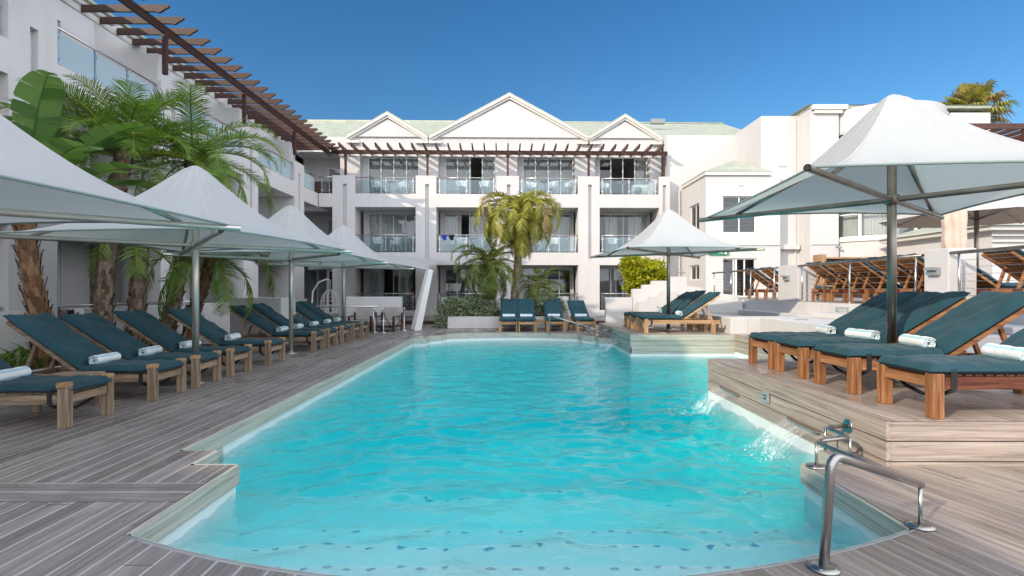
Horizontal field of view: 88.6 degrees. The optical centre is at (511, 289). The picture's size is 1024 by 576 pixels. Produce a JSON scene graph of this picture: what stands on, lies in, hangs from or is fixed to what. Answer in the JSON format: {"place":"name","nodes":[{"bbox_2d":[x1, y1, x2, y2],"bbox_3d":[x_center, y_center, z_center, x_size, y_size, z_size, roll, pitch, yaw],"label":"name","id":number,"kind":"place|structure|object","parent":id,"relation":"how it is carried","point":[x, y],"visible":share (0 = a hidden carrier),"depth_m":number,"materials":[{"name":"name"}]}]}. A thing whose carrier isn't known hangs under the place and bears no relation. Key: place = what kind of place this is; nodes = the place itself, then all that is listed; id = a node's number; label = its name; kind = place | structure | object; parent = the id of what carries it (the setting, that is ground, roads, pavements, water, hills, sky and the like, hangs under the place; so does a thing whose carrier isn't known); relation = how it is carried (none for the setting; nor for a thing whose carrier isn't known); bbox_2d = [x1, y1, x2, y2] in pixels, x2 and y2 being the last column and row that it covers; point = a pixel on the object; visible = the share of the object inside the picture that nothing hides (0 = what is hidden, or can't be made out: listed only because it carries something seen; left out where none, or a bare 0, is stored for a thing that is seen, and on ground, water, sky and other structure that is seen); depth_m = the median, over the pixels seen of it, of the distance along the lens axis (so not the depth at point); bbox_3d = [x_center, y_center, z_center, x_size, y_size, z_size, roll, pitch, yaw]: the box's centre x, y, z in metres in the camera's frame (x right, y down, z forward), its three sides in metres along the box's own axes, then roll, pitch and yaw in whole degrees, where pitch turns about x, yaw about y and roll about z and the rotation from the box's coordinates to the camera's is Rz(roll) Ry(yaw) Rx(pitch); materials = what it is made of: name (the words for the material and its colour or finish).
{"place":"outdoors","nodes":[
{"label":"outdoors","id":0,"kind":"place"},
{"bbox_2d":[346,297,402,329],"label":"wall","id":1,"kind":"structure","parent":0,"point":[381,302],"depth_m":18.50,"materials":[{"name":"white paint"}]},
{"bbox_2d":[0,324,1023,575],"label":"pool deck","id":2,"kind":"structure","parent":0,"point":[90,490],"depth_m":3.75,"materials":[{"name":"wood"}]},
{"bbox_2d":[0,359,113,428],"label":"sun lounger","id":3,"kind":"object","parent":2,"relation":"on","point":[68,390],"visible":0.99,"depth_m":5.37,"materials":[{"name":"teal wood"}]},
{"bbox_2d":[0,366,31,380],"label":"rolled towel","id":4,"kind":"object","parent":3,"relation":"on","point":[11,373],"visible":0.97,"depth_m":5.61,"materials":[{"name":"fabric"}]},
{"bbox_2d":[31,371,105,412],"bbox_3d":[-5.250,1.200,6.220,0.500,0.400,0.488,0,0,0],"label":"side table","id":5,"kind":"object","parent":2,"relation":"on","point":[36,408],"visible":0.27,"depth_m":6.29,"materials":[{"name":"wood"}]},
{"bbox_2d":[3,312,186,400],"bbox_3d":[-5.448,0.853,6.927,1.944,1.094,0.675,0,0,0],"label":"sun lounger","id":6,"kind":"object","parent":2,"relation":"on","point":[62,342],"visible":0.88,"depth_m":6.72,"materials":[{"name":"fabric"}]},
{"bbox_2d":[89,352,120,363],"bbox_3d":[-5.367,0.905,6.930,0.135,0.130,0.430,0,0,-4],"label":"rolled towel","id":7,"kind":"object","parent":6,"relation":"on","point":[103,358],"visible":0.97,"depth_m":6.85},
{"bbox_2d":[4,340,210,371],"bbox_3d":[-7.975,1.300,8.700,1.950,0.200,7.800,0,0,0],"label":"raised planter","id":8,"kind":"object","parent":2,"relation":"on","point":[202,342],"visible":0.03,"depth_m":8.96,"materials":[{"name":"white paint"}]},
{"bbox_2d":[2,69,156,368],"bbox_3d":[-7.473,-1.095,8.273,3.408,4.749,2.789,0,0,-24],"label":"bird of paradise","id":9,"kind":"object","parent":8,"relation":"on","point":[41,111],"visible":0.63,"depth_m":8.14,"materials":[{"name":"green plant"}]},
{"bbox_2d":[0,331,199,367],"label":"ground cover","id":10,"kind":"object","parent":8,"relation":"in","point":[15,360],"visible":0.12,"depth_m":8.15,"materials":[{"name":"green plant"}]},
{"bbox_2d":[0,74,230,351],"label":"palm tree","id":11,"kind":"object","parent":8,"relation":"in","point":[103,285],"visible":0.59,"depth_m":9.55,"materials":[{"name":"green plant"}]},
{"bbox_2d":[81,243,205,343],"bbox_3d":[-7.273,-0.059,10.488,2.189,2.660,2.285,0,0,-36],"label":"palm tree","id":12,"kind":"object","parent":8,"relation":"in","point":[138,270],"visible":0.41,"depth_m":10.25,"materials":[{"name":"green plant"}]},
{"bbox_2d":[79,79,290,345],"bbox_3d":[-6.586,-1.327,11.150,3.858,5.232,3.791,0,0,0],"label":"palm tree","id":13,"kind":"object","parent":8,"relation":"on","point":[161,176],"visible":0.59,"depth_m":10.89,"materials":[{"name":"green plant"}]},
{"bbox_2d":[118,244,278,339],"bbox_3d":[-6.578,-0.180,11.540,2.827,2.923,3.483,0,0,0],"label":"palm tree","id":14,"kind":"object","parent":8,"relation":"in","point":[208,267],"visible":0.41,"depth_m":11.27,"materials":[{"name":"green plant"}]},
{"bbox_2d":[0,114,240,230],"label":"parasol","id":15,"kind":"object","parent":2,"relation":"on","point":[40,183],"visible":1,"depth_m":4.96,"materials":[{"name":"fabric"}]},
{"bbox_2d":[58,312,221,387],"bbox_3d":[-5.462,0.870,7.794,1.972,1.059,0.672,0,0,-1],"label":"sun lounger","id":16,"kind":"object","parent":2,"relation":"on","point":[104,334],"visible":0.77,"depth_m":7.59,"materials":[{"name":"fabric"}]},
{"bbox_2d":[0,166,351,384],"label":"parasol","id":17,"kind":"object","parent":2,"relation":"on","point":[197,191],"visible":0.85,"depth_m":7.71,"materials":[{"name":"fabric"}]},
{"bbox_2d":[112,309,251,376],"bbox_3d":[-5.458,0.865,8.761,1.962,1.069,0.673,0,0,0],"label":"sun lounger","id":18,"kind":"object","parent":2,"relation":"on","point":[149,328],"visible":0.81,"depth_m":8.55,"materials":[{"name":"fabric"}]},
{"bbox_2d":[166,308,284,364],"bbox_3d":[-5.464,0.873,10.099,1.975,1.053,0.675,0,0,1],"label":"sun lounger","id":19,"kind":"object","parent":2,"relation":"on","point":[212,333],"visible":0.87,"depth_m":9.84,"materials":[{"name":"fabric"}]},
{"bbox_2d":[230,297,294,343],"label":"wall","id":20,"kind":"structure","parent":2,"relation":"on","point":[279,305],"depth_m":13.30,"materials":[{"name":"white paint"}]},
{"bbox_2d":[163,205,387,353],"bbox_3d":[-4.880,-0.235,11.600,3.427,3.271,3.427,0,0,2],"label":"parasol","id":21,"kind":"object","parent":2,"relation":"on","point":[293,220],"visible":0.69,"depth_m":11.46,"materials":[{"name":"fabric"}]},
{"bbox_2d":[228,305,324,351],"bbox_3d":[-5.405,0.874,12.133,1.973,1.053,0.670,0,0,-1],"label":"sun lounger","id":22,"kind":"object","parent":2,"relation":"on","point":[261,323],"visible":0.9,"depth_m":11.86,"materials":[{"name":"fabric"}]},
{"bbox_2d":[250,303,337,347],"bbox_3d":[-5.394,0.862,13.050,1.957,1.077,0.670,0,0,0],"label":"sun lounger","id":23,"kind":"object","parent":2,"relation":"on","point":[267,312],"visible":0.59,"depth_m":12.80,"materials":[{"name":"fabric"}]},
{"bbox_2d":[293,313,349,342],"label":"sun lounger","id":24,"kind":"object","parent":2,"relation":"on","point":[298,319],"visible":0.45,"depth_m":13.89,"materials":[{"name":"fabric"}]},
{"bbox_2d":[311,279,339,317],"bbox_3d":[-7.356,0.425,20.600,1.189,1.750,1.000,0,0,0],"label":"egg chair","id":25,"kind":"object","parent":2,"relation":"on","point":[334,314],"visible":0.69,"depth_m":20.60,"materials":[{"name":"wicker"}]},
{"bbox_2d":[295,301,360,339],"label":"sun lounger","id":26,"kind":"object","parent":2,"relation":"on","point":[305,312],"visible":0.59,"depth_m":14.88,"materials":[{"name":"teal wood"}]},
{"bbox_2d":[298,301,368,336],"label":"sun lounger","id":27,"kind":"object","parent":2,"relation":"on","point":[312,307],"visible":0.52,"depth_m":15.78,"materials":[{"name":"fabric"}]},
{"bbox_2d":[256,225,413,338],"bbox_3d":[-4.880,-0.235,15.200,3.427,3.271,3.427,0,0,1],"label":"parasol","id":28,"kind":"object","parent":2,"relation":"on","point":[345,237],"visible":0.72,"depth_m":15.04,"materials":[{"name":"fabric"}]},
{"bbox_2d":[347,307,376,331],"bbox_3d":[-5.100,0.996,17.965,0.800,0.813,0.830,0,0,0],"label":"armchair","id":29,"kind":"object","parent":2,"relation":"on","point":[362,313],"visible":0.45,"depth_m":18.18,"materials":[{"name":"grey fabric"}]},
{"bbox_2d":[375,307,402,331],"bbox_3d":[-4.236,0.996,17.964,0.800,0.813,0.830,0,0,12],"label":"armchair","id":30,"kind":"object","parent":2,"relation":"on","point":[392,315],"visible":0.79,"depth_m":18.12,"materials":[{"name":"grey fabric"}]},
{"bbox_2d":[411,269,432,330],"bbox_3d":[-3.134,0.347,18.300,0.800,2.192,0.378,0,0,0],"label":"sail mast","id":31,"kind":"object","parent":2,"relation":"on","point":[417,322],"visible":0.93,"depth_m":18.19,"materials":[{"name":"white paint"}]},
{"bbox_2d":[376,253,463,269],"bbox_3d":[-5.200,-1.244,21.828,6.401,1.104,7.345,0,0,0],"label":"shade sail","id":32,"kind":"object","parent":31,"relation":"attached to","point":[426,264],"visible":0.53,"depth_m":20.31,"materials":[{"name":"white fabric"}]},
{"bbox_2d":[333,316,604,323],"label":"low wall","id":33,"kind":"structure","parent":2,"relation":"on","point":[431,319],"depth_m":22.25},
{"bbox_2d":[448,315,553,327],"bbox_3d":[-0.400,1.185,20.075,3.900,0.430,1.850,0,0,0],"label":"raised planter","id":34,"kind":"object","parent":2,"relation":"on","point":[466,321],"visible":0.52,"depth_m":19.15,"materials":[{"name":"white paint"}]},
{"bbox_2d":[432,295,500,327],"bbox_3d":[-1.367,0.809,19.578,3.126,1.294,1.276,0,0,0],"label":"shrub","id":35,"kind":"object","parent":34,"relation":"in","point":[472,305],"visible":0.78,"depth_m":19.34,"materials":[{"name":"green plant"}]},
{"bbox_2d":[449,243,525,315],"bbox_3d":[-0.898,-0.356,19.720,2.969,2.812,2.797,0,0,0],"label":"palm tree","id":36,"kind":"object","parent":34,"relation":"on","point":[489,282],"visible":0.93,"depth_m":19.27,"materials":[{"name":"green plant"}]},
{"bbox_2d":[474,189,563,298],"bbox_3d":[0.255,-1.448,19.971,3.672,4.984,3.550,0,0,0],"label":"palm tree","id":37,"kind":"object","parent":34,"relation":"on","point":[518,234],"visible":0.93,"depth_m":19.35,"materials":[{"name":"green plant"}]},
{"bbox_2d":[517,267,565,303],"bbox_3d":[1.093,0.070,20.328,2.158,1.998,2.270,0,0,0],"label":"palm tree","id":38,"kind":"object","parent":34,"relation":"on","point":[536,291],"visible":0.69,"depth_m":20.00,"materials":[{"name":"green plant"}]},
{"bbox_2d":[525,294,566,321],"bbox_3d":[1.058,0.713,19.731,2.004,1.167,1.136,0,0,0],"label":"shrub","id":39,"kind":"object","parent":34,"relation":"in","point":[539,308],"visible":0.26,"depth_m":19.51,"materials":[{"name":"green plant"}]},
{"bbox_2d":[499,298,517,331],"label":"sun lounger","id":40,"kind":"object","parent":2,"relation":"on","point":[508,306],"visible":0.97,"depth_m":18.71,"materials":[{"name":"fabric"}]},
{"bbox_2d":[129,333,900,544],"bbox_3d":[1.300,2.575,9.900,9.000,2.350,15.400,0,0,0],"label":"pool basin","id":41,"kind":"object","parent":2,"relation":"in","point":[796,441],"visible":0.15,"depth_m":6.10,"materials":[{"name":"paint"}]},
{"bbox_2d":[169,340,870,575],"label":"pool water","id":42,"kind":"structure","parent":41,"relation":"in","point":[510,458],"depth_m":4.60,"materials":[{"name":"liquid"}]},
{"bbox_2d":[694,417,821,464],"bbox_3d":[2.472,1.494,5.279,1.036,0.319,0.765,0,0,0],"label":"water spout","id":43,"kind":"object","parent":42,"relation":"on","point":[804,426],"visible":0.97,"depth_m":5.27,"materials":[{"name":"liquid"}]},
{"bbox_2d":[517,298,536,331],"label":"sun lounger","id":44,"kind":"object","parent":2,"relation":"on","point":[525,306],"visible":0.96,"depth_m":18.68,"materials":[{"name":"fabric"}]},
{"bbox_2d":[543,298,565,331],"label":"sun lounger","id":45,"kind":"object","parent":2,"relation":"on","point":[553,307],"visible":0.74,"depth_m":18.85,"materials":[{"name":"fabric"}]},
{"bbox_2d":[567,300,595,331],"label":"sun lounger","id":46,"kind":"object","parent":2,"relation":"on","point":[577,307],"visible":0.97,"depth_m":18.84,"materials":[{"name":"fabric"}]},
{"bbox_2d":[605,297,631,322],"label":"wall","id":47,"kind":"structure","parent":2,"relation":"on","point":[616,308],"depth_m":18.18,"materials":[{"name":"white paint"}]},
{"bbox_2d":[617,256,670,296],"bbox_3d":[4.778,-0.003,18.952,1.997,2.819,1.486,0,0,0],"label":"yellow green tree","id":48,"kind":"object","parent":2,"relation":"on","point":[637,272],"visible":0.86,"depth_m":18.66,"materials":[{"name":"green plant"}]},
{"bbox_2d":[631,277,742,322],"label":"stepped wall","id":49,"kind":"structure","parent":2,"relation":"on","point":[652,297],"depth_m":18.15,"materials":[{"name":"white paint"}]},
{"bbox_2d":[599,323,1023,465],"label":"deck platform","id":50,"kind":"structure","parent":2,"relation":"on","point":[979,427],"depth_m":5.00,"materials":[{"name":"wood"}]},
{"bbox_2d":[624,291,693,327],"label":"sun lounger","id":51,"kind":"object","parent":50,"relation":"on","point":[679,298],"visible":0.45,"depth_m":15.25,"materials":[{"name":"fabric"}]},
{"bbox_2d":[630,290,705,330],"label":"sun lounger","id":52,"kind":"object","parent":50,"relation":"on","point":[689,299],"visible":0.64,"depth_m":14.33,"materials":[{"name":"fabric"}]},
{"bbox_2d":[590,209,764,330],"bbox_3d":[4.200,-0.535,14.100,3.427,3.271,3.427,0,0,-6],"label":"parasol","id":53,"kind":"object","parent":50,"relation":"on","point":[668,233],"visible":1,"depth_m":13.61,"materials":[{"name":"fabric"}]},
{"bbox_2d":[638,292,720,332],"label":"sun lounger","id":54,"kind":"object","parent":50,"relation":"on","point":[701,303],"visible":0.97,"depth_m":13.33,"materials":[{"name":"beige wood"}]},
{"bbox_2d":[684,309,811,333],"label":"plunge pool","id":55,"kind":"structure","parent":50,"relation":"on","point":[743,321],"depth_m":13.85,"materials":[{"name":"white paint"}]},
{"bbox_2d":[748,291,921,369],"bbox_3d":[4.354,0.525,7.177,1.994,1.029,0.669,0,0,0],"label":"sun lounger","id":56,"kind":"object","parent":50,"relation":"on","point":[867,312],"visible":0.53,"depth_m":7.04,"materials":[{"name":"fabric"}]},
{"bbox_2d":[699,94,1023,382],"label":"parasol","id":57,"kind":"object","parent":50,"relation":"on","point":[891,156],"visible":0.98,"depth_m":5.95,"materials":[{"name":"fabric"}]},
{"bbox_2d":[773,291,970,378],"bbox_3d":[4.353,0.525,6.437,1.988,1.030,0.669,0,0,1],"label":"sun lounger","id":58,"kind":"object","parent":50,"relation":"on","point":[918,312],"visible":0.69,"depth_m":6.22,"materials":[{"name":"fabric"}]},
{"bbox_2d":[845,328,879,339],"bbox_3d":[4.287,0.545,6.434,0.135,0.130,0.430,0,0,-5],"label":"rolled towel","id":59,"kind":"object","parent":58,"relation":"on","point":[861,333],"visible":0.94,"depth_m":6.36,"materials":[{"name":"fabric"}]},
{"bbox_2d":[760,312,1023,352],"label":"bench block","id":60,"kind":"structure","parent":50,"relation":"on","point":[791,324],"depth_m":11.36,"materials":[{"name":"white paint"}]},
{"bbox_2d":[812,290,1023,393],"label":"sun lounger","id":61,"kind":"object","parent":50,"relation":"on","point":[963,326],"visible":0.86,"depth_m":5.37,"materials":[{"name":"fabric"}]},
{"bbox_2d":[898,334,935,346],"bbox_3d":[4.287,0.545,5.566,0.135,0.130,0.430,0,0,9],"label":"rolled towel","id":62,"kind":"object","parent":61,"relation":"on","point":[916,340],"visible":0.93,"depth_m":5.47,"materials":[{"name":"fabric"}]},
{"bbox_2d":[875,328,1023,418],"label":"sun lounger","id":63,"kind":"object","parent":50,"relation":"on","point":[935,375],"visible":0.96,"depth_m":4.28,"materials":[{"name":"teal wood"}]},
{"bbox_2d":[981,343,1023,360],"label":"rolled towel","id":64,"kind":"object","parent":63,"relation":"on","point":[1000,351],"visible":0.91,"depth_m":4.53,"materials":[{"name":"fabric"}]},
{"bbox_2d":[681,100,991,297],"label":"wing building","id":65,"kind":"structure","parent":2,"relation":"on","point":[769,151],"depth_m":22.90,"materials":[{"name":"white paint"}]},
{"bbox_2d":[723,196,755,232],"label":"window","id":66,"kind":"structure","parent":65,"relation":"in","point":[726,203],"depth_m":23.10,"materials":[{"name":"glass"}]},
{"bbox_2d":[723,258,755,296],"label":"window","id":67,"kind":"structure","parent":65,"relation":"in","point":[729,264],"depth_m":25.00,"materials":[{"name":"paint"}]},
{"bbox_2d":[839,212,920,238],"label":"window","id":68,"kind":"structure","parent":65,"relation":"in","point":[851,225],"depth_m":22.11,"materials":[{"name":"paint"}]},
{"bbox_2d":[806,419,936,575],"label":"hand rail","id":69,"kind":"object","parent":2,"relation":"on","point":[823,565],"visible":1,"depth_m":2.73,"materials":[{"name":"metal"}]},
{"bbox_2d":[292,92,740,315],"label":"hotel building","id":70,"kind":"structure","parent":0,"point":[423,215],"depth_m":26.93,"materials":[{"name":"white paint"}]},
{"bbox_2d":[368,213,415,251],"bbox_3d":[-6.120,-2.900,27.183,2.570,2.100,0.186,0,0,-1],"label":"window","id":71,"kind":"structure","parent":70,"relation":"in","point":[401,224],"depth_m":27.23,"materials":[{"name":"glass"}]},
{"bbox_2d":[368,268,415,309],"bbox_3d":[-6.120,0.045,27.184,2.570,2.370,0.187,0,0,-1],"label":"window","id":72,"kind":"structure","parent":70,"relation":"in","point":[375,276],"depth_m":27.23,"materials":[{"name":"glass"}]},
{"bbox_2d":[368,156,417,193],"bbox_3d":[-6.161,-5.835,27.451,2.640,2.270,0.183,0,0,-1],"label":"window","id":73,"kind":"structure","parent":70,"relation":"in","point":[389,166],"depth_m":27.51,"materials":[{"name":"glass"}]},
{"bbox_2d":[445,214,492,251],"bbox_3d":[-2.196,-2.900,27.265,2.560,2.100,0.186,0,0,-1],"label":"window","id":74,"kind":"structure","parent":70,"relation":"in","point":[452,221],"depth_m":27.31,"materials":[{"name":"glass"}]},
{"bbox_2d":[445,157,494,193],"bbox_3d":[-2.202,-5.835,27.536,2.580,2.270,0.187,0,0,-1],"label":"window","id":75,"kind":"structure","parent":70,"relation":"in","point":[458,167],"depth_m":27.59,"materials":[{"name":"glass"}]},
{"bbox_2d":[328,142,667,176],"bbox_3d":[-0.574,-6.290,26.013,16.570,1.460,1.950,0,0,-1],"label":"pergola","id":76,"kind":"object","parent":70,"relation":"on","point":[588,154],"visible":0.98,"depth_m":25.86,"materials":[{"name":"wood"}]},
{"bbox_2d":[522,268,570,299],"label":"window","id":77,"kind":"structure","parent":70,"relation":"in","point":[526,271],"depth_m":27.37,"materials":[{"name":"glass"}]},
{"bbox_2d":[523,157,572,193],"bbox_3d":[1.887,-5.835,27.621,2.660,2.270,0.186,0,0,-1],"label":"window","id":78,"kind":"structure","parent":70,"relation":"in","point":[532,168],"depth_m":27.67,"materials":[{"name":"glass"}]},
{"bbox_2d":[530,214,570,252],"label":"window","id":79,"kind":"structure","parent":70,"relation":"in","point":[564,246],"depth_m":27.42,"materials":[{"name":"glass"}]},
{"bbox_2d":[600,268,627,302],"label":"window","id":80,"kind":"structure","parent":70,"relation":"in","point":[606,276],"depth_m":27.47,"materials":[{"name":"glass"}]},
{"bbox_2d":[599,158,646,193],"bbox_3d":[5.827,-5.835,27.704,2.540,2.270,0.187,0,0,-1],"label":"window","id":81,"kind":"structure","parent":70,"relation":"in","point":[640,164],"depth_m":27.76,"materials":[{"name":"glass"}]},
{"bbox_2d":[600,214,647,251],"bbox_3d":[5.777,-2.900,27.432,2.570,2.100,0.185,0,0,-1],"label":"window","id":82,"kind":"structure","parent":70,"relation":"in","point":[636,224],"depth_m":27.49,"materials":[{"name":"glass"}]},
{"bbox_2d":[93,0,1023,137],"label":"sky","id":83,"kind":"structure","parent":0,"point":[735,63],"materials":[{"name":"blue"}]},
{"bbox_2d":[739,297,1023,324],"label":"terrace","id":84,"kind":"structure","parent":0,"point":[797,307],"depth_m":14.63,"materials":[{"name":"white paint"}]},
{"bbox_2d":[712,267,777,299],"bbox_3d":[7.980,-0.190,18.350,0.100,1.020,5.100,0,0,0],"label":"terrace railing","id":85,"kind":"object","parent":84,"relation":"on","point":[750,270],"visible":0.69,"depth_m":17.71,"materials":[{"name":"metal"}]},
{"bbox_2d":[744,267,777,298],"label":"sun lounger","id":86,"kind":"object","parent":84,"relation":"on","point":[764,279],"visible":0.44,"depth_m":18.09,"materials":[{"name":"orange wood"}]},
{"bbox_2d":[760,267,828,299],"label":"sun lounger","id":87,"kind":"object","parent":84,"relation":"on","point":[769,272],"visible":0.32,"depth_m":17.16,"materials":[{"name":"orange wood"}]},
{"bbox_2d":[778,264,815,300],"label":"terrace pillar","id":88,"kind":"structure","parent":84,"relation":"on","point":[789,282],"depth_m":14.83,"materials":[{"name":"white paint"}]},
{"bbox_2d":[806,261,872,301],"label":"sun lounger","id":89,"kind":"object","parent":84,"relation":"on","point":[826,273],"visible":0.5,"depth_m":14.34,"materials":[{"name":"orange wood"}]},
{"bbox_2d":[813,254,886,297],"bbox_3d":[14.500,-0.555,21.300,4.300,1.750,0.500,0,0,0],"label":"lounge chair","id":90,"kind":"object","parent":84,"relation":"on","point":[822,258],"visible":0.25,"depth_m":21.16,"materials":[{"name":"beige wood"}]},
{"bbox_2d":[825,260,877,301],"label":"sun lounger","id":91,"kind":"object","parent":84,"relation":"on","point":[843,270],"visible":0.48,"depth_m":13.56,"materials":[{"name":"orange wood"}]},
{"bbox_2d":[798,254,923,302],"bbox_3d":[7.980,-0.190,12.410,0.100,1.020,4.420,0,0,0],"label":"terrace railing","id":92,"kind":"object","parent":84,"relation":"on","point":[916,256],"visible":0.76,"depth_m":12.19,"materials":[{"name":"metal"}]},
{"bbox_2d":[843,258,903,302],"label":"sun lounger","id":93,"kind":"object","parent":84,"relation":"on","point":[875,280],"visible":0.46,"depth_m":12.68,"materials":[{"name":"orange wood"}]},
{"bbox_2d":[868,256,923,296],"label":"sun lounger","id":94,"kind":"object","parent":84,"relation":"on","point":[903,272],"visible":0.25,"depth_m":11.97,"materials":[{"name":"orange wood"}]},
{"bbox_2d":[897,253,976,294],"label":"sun lounger","id":95,"kind":"object","parent":84,"relation":"on","point":[903,263],"visible":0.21,"depth_m":11.09,"materials":[{"name":"orange wood"}]},
{"bbox_2d":[875,223,1023,283],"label":"house","id":96,"kind":"structure","parent":84,"relation":"on","point":[920,241],"depth_m":16.77,"materials":[{"name":"white paint"}]},
{"bbox_2d":[923,248,975,299],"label":"terrace pillar","id":97,"kind":"structure","parent":84,"relation":"on","point":[940,269],"depth_m":9.62,"materials":[{"name":"white paint"}]},
{"bbox_2d":[879,195,1023,267],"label":"parasol","id":98,"kind":"object","parent":84,"relation":"on","point":[1008,211],"visible":0.39,"depth_m":13.63,"materials":[{"name":"fabric"}]},
{"bbox_2d":[941,209,967,248],"bbox_3d":[9.050,-1.005,10.750,0.481,2.650,0.459,0,0,0],"label":"closed parasol","id":99,"kind":"object","parent":84,"relation":"on","point":[954,229],"visible":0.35,"depth_m":10.59,"materials":[{"name":"fabric"}]},
{"bbox_2d":[949,245,1023,295],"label":"terrace railing","id":100,"kind":"object","parent":84,"relation":"on","point":[959,253],"visible":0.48,"depth_m":8.94,"materials":[{"name":"metal"}]},
{"bbox_2d":[968,123,1023,141],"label":"pergola","id":101,"kind":"object","parent":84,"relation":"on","point":[1006,128],"visible":0.25,"depth_m":20.00,"materials":[{"name":"wood"}]},
{"bbox_2d":[976,267,1023,293],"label":"sun lounger","id":102,"kind":"object","parent":84,"relation":"on","point":[983,281],"visible":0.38,"depth_m":9.92,"materials":[{"name":"orange wood"}]},
{"bbox_2d":[981,249,1023,292],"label":"sun lounger","id":103,"kind":"object","parent":84,"relation":"on","point":[1005,262],"visible":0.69,"depth_m":8.95,"materials":[{"name":"orange wood"}]},
{"label":"ground","id":104,"kind":"structure","parent":0,"visible":0},
{"bbox_2d":[0,0,318,358],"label":"wing building","id":105,"kind":"structure","parent":104,"relation":"on","point":[59,38],"depth_m":13.95,"materials":[{"name":"white paint"}]},
{"bbox_2d":[60,0,339,155],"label":"pergola","id":106,"kind":"object","parent":105,"relation":"on","point":[294,130],"visible":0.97,"depth_m":16.23,"materials":[{"name":"wood"}]},
{"bbox_2d":[940,79,1023,132],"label":"fan palm","id":107,"kind":"object","parent":104,"relation":"on","point":[976,93],"visible":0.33,"depth_m":23.51,"materials":[{"name":"green plant"}]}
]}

